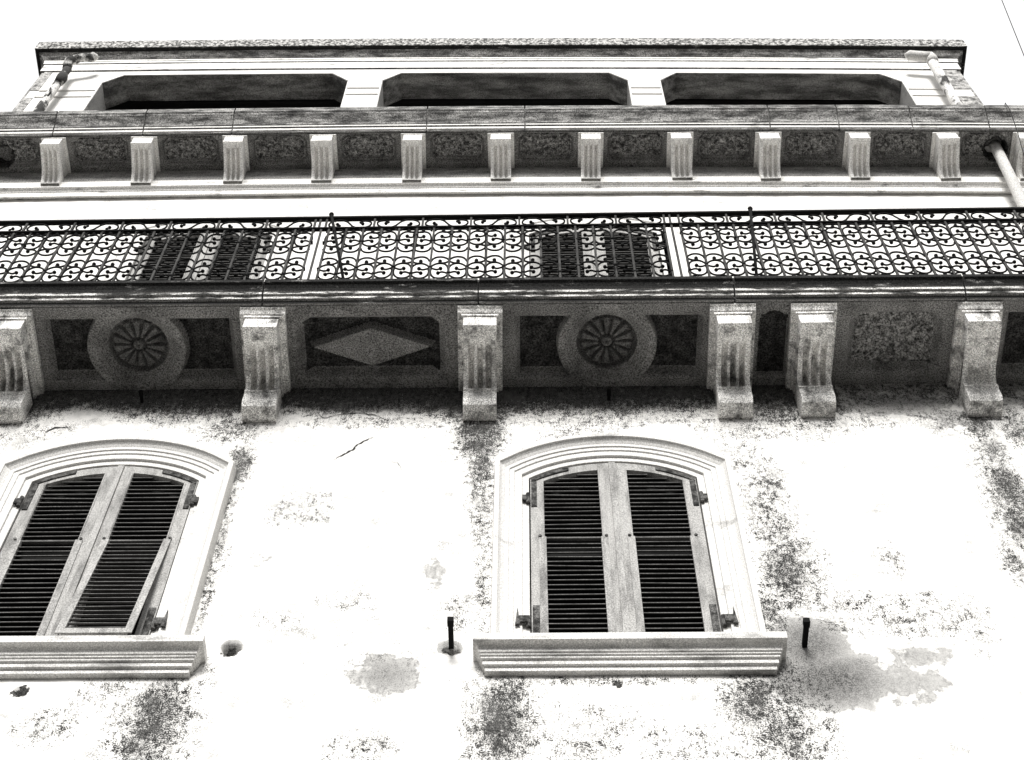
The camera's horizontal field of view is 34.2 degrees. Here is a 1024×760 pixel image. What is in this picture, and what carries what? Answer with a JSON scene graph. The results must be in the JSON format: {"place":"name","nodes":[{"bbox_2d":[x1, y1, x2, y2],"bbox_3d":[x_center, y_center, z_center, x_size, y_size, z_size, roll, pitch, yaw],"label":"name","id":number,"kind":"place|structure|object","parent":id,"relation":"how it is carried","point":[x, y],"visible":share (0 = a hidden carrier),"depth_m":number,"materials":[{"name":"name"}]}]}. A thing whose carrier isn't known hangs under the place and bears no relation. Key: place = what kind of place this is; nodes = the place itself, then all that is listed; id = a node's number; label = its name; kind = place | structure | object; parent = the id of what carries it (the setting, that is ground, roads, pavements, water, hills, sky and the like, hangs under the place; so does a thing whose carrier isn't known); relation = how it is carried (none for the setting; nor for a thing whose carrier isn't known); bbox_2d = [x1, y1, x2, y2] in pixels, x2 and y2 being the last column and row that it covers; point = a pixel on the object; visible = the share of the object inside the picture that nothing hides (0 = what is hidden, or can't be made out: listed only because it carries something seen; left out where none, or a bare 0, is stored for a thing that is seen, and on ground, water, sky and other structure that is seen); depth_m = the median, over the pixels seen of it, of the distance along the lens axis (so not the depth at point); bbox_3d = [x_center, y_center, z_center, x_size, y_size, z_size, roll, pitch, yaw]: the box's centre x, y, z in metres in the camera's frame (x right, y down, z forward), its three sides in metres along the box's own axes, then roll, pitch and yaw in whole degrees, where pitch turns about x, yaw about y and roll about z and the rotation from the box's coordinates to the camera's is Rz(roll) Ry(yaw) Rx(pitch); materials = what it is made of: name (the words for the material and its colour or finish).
{"place":"outdoors","nodes":[
{"label":"outdoors","id":0,"kind":"place"},
{"bbox_2d":[0,0,1023,111],"label":"sky","id":1,"kind":"structure","parent":0,"point":[994,63],"materials":[{"name":"white"}]},
{"bbox_2d":[1002,1,1023,55],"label":"overhead cable","id":2,"kind":"object","parent":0,"point":[1013,29],"visible":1,"depth_m":15.25,"materials":[{"name":"black rubber"}]},
{"label":"street","id":3,"kind":"structure","parent":0,"visible":0},
{"bbox_2d":[0,38,1023,759],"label":"apartment building","id":4,"kind":"structure","parent":3,"relation":"on","point":[284,518],"depth_m":12.04,"materials":[{"name":"white paint"}]},
{"bbox_2d":[33,52,98,110],"bbox_3d":[-4.723,-3.016,17.358,0.339,2.233,0.176,0,-61,1],"label":"drainpipe","id":5,"kind":"object","parent":4,"relation":"attached to","point":[61,78],"visible":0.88,"depth_m":17.73,"materials":[{"name":"metal"}]},
{"bbox_2d":[0,436,235,678],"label":"window","id":6,"kind":"structure","parent":4,"relation":"in","point":[107,544],"depth_m":10.68,"materials":[{"name":"white paint"}]},
{"bbox_2d":[139,390,143,402],"bbox_3d":[-2.757,0.143,12.384,0.025,0.029,0.147,0,-61,1],"label":"iron peg","id":7,"kind":"object","parent":4,"relation":"attached to","point":[141,395],"visible":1,"depth_m":12.35,"materials":[{"name":"black metal"}]},
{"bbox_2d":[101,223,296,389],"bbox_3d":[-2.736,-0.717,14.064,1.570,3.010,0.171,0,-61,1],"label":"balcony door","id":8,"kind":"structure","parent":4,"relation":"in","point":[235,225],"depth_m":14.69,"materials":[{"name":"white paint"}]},
{"bbox_2d":[442,617,460,654],"bbox_3d":[-0.358,1.512,9.713,0.118,0.091,0.279,0,-61,1],"label":"iron peg","id":9,"kind":"object","parent":4,"relation":"attached to","point":[451,648],"visible":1,"depth_m":9.71,"materials":[{"name":"black metal"}]},
{"bbox_2d":[0,206,1023,281],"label":"balcony railing","id":10,"kind":"object","parent":4,"relation":"on","point":[337,229],"visible":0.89,"depth_m":13.07,"materials":[{"name":"black metal"}]},
{"bbox_2d":[505,218,688,386],"bbox_3d":[0.724,-0.742,14.034,1.570,3.010,0.171,0,-61,1],"label":"balcony door","id":11,"kind":"structure","parent":4,"relation":"in","point":[526,253],"depth_m":14.69,"materials":[{"name":"white paint"}]},
{"bbox_2d":[607,389,610,400],"bbox_3d":[0.719,0.132,12.349,0.030,0.035,0.127,0,-61,1],"label":"iron peg","id":12,"kind":"object","parent":4,"relation":"attached to","point":[608,394],"visible":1,"depth_m":12.32,"materials":[{"name":"black metal"}]},
{"bbox_2d":[473,433,787,676],"bbox_3d":[0.687,1.058,10.657,1.816,2.574,0.280,0,-61,1],"label":"window","id":13,"kind":"structure","parent":4,"relation":"in","point":[613,554],"depth_m":10.51,"materials":[{"name":"white paint"}]},
{"bbox_2d":[802,618,809,647],"bbox_3d":[1.716,1.499,9.731,0.038,0.044,0.240,0,-61,1],"label":"iron peg","id":14,"kind":"object","parent":4,"relation":"attached to","point":[806,625],"visible":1,"depth_m":9.70,"materials":[{"name":"black metal"}]},
{"bbox_2d":[904,50,963,104],"bbox_3d":[4.412,-3.021,17.114,0.335,2.132,0.187,17,-62,-9],"label":"drainpipe","id":15,"kind":"object","parent":4,"relation":"attached to","point":[941,77],"visible":0.81,"depth_m":17.55,"materials":[{"name":"white metal"}]},
{"bbox_2d":[989,140,1023,216],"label":"drainpipe","id":16,"kind":"object","parent":4,"relation":"attached to","point":[1007,170],"visible":0.8,"depth_m":15.59,"materials":[{"name":"metal"}]},
{"bbox_2d":[1005,103,1023,154],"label":"hanging cable","id":17,"kind":"object","parent":4,"relation":"hanging from","point":[1016,129],"visible":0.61,"depth_m":15.38,"materials":[{"name":"black rubber"}]}
]}

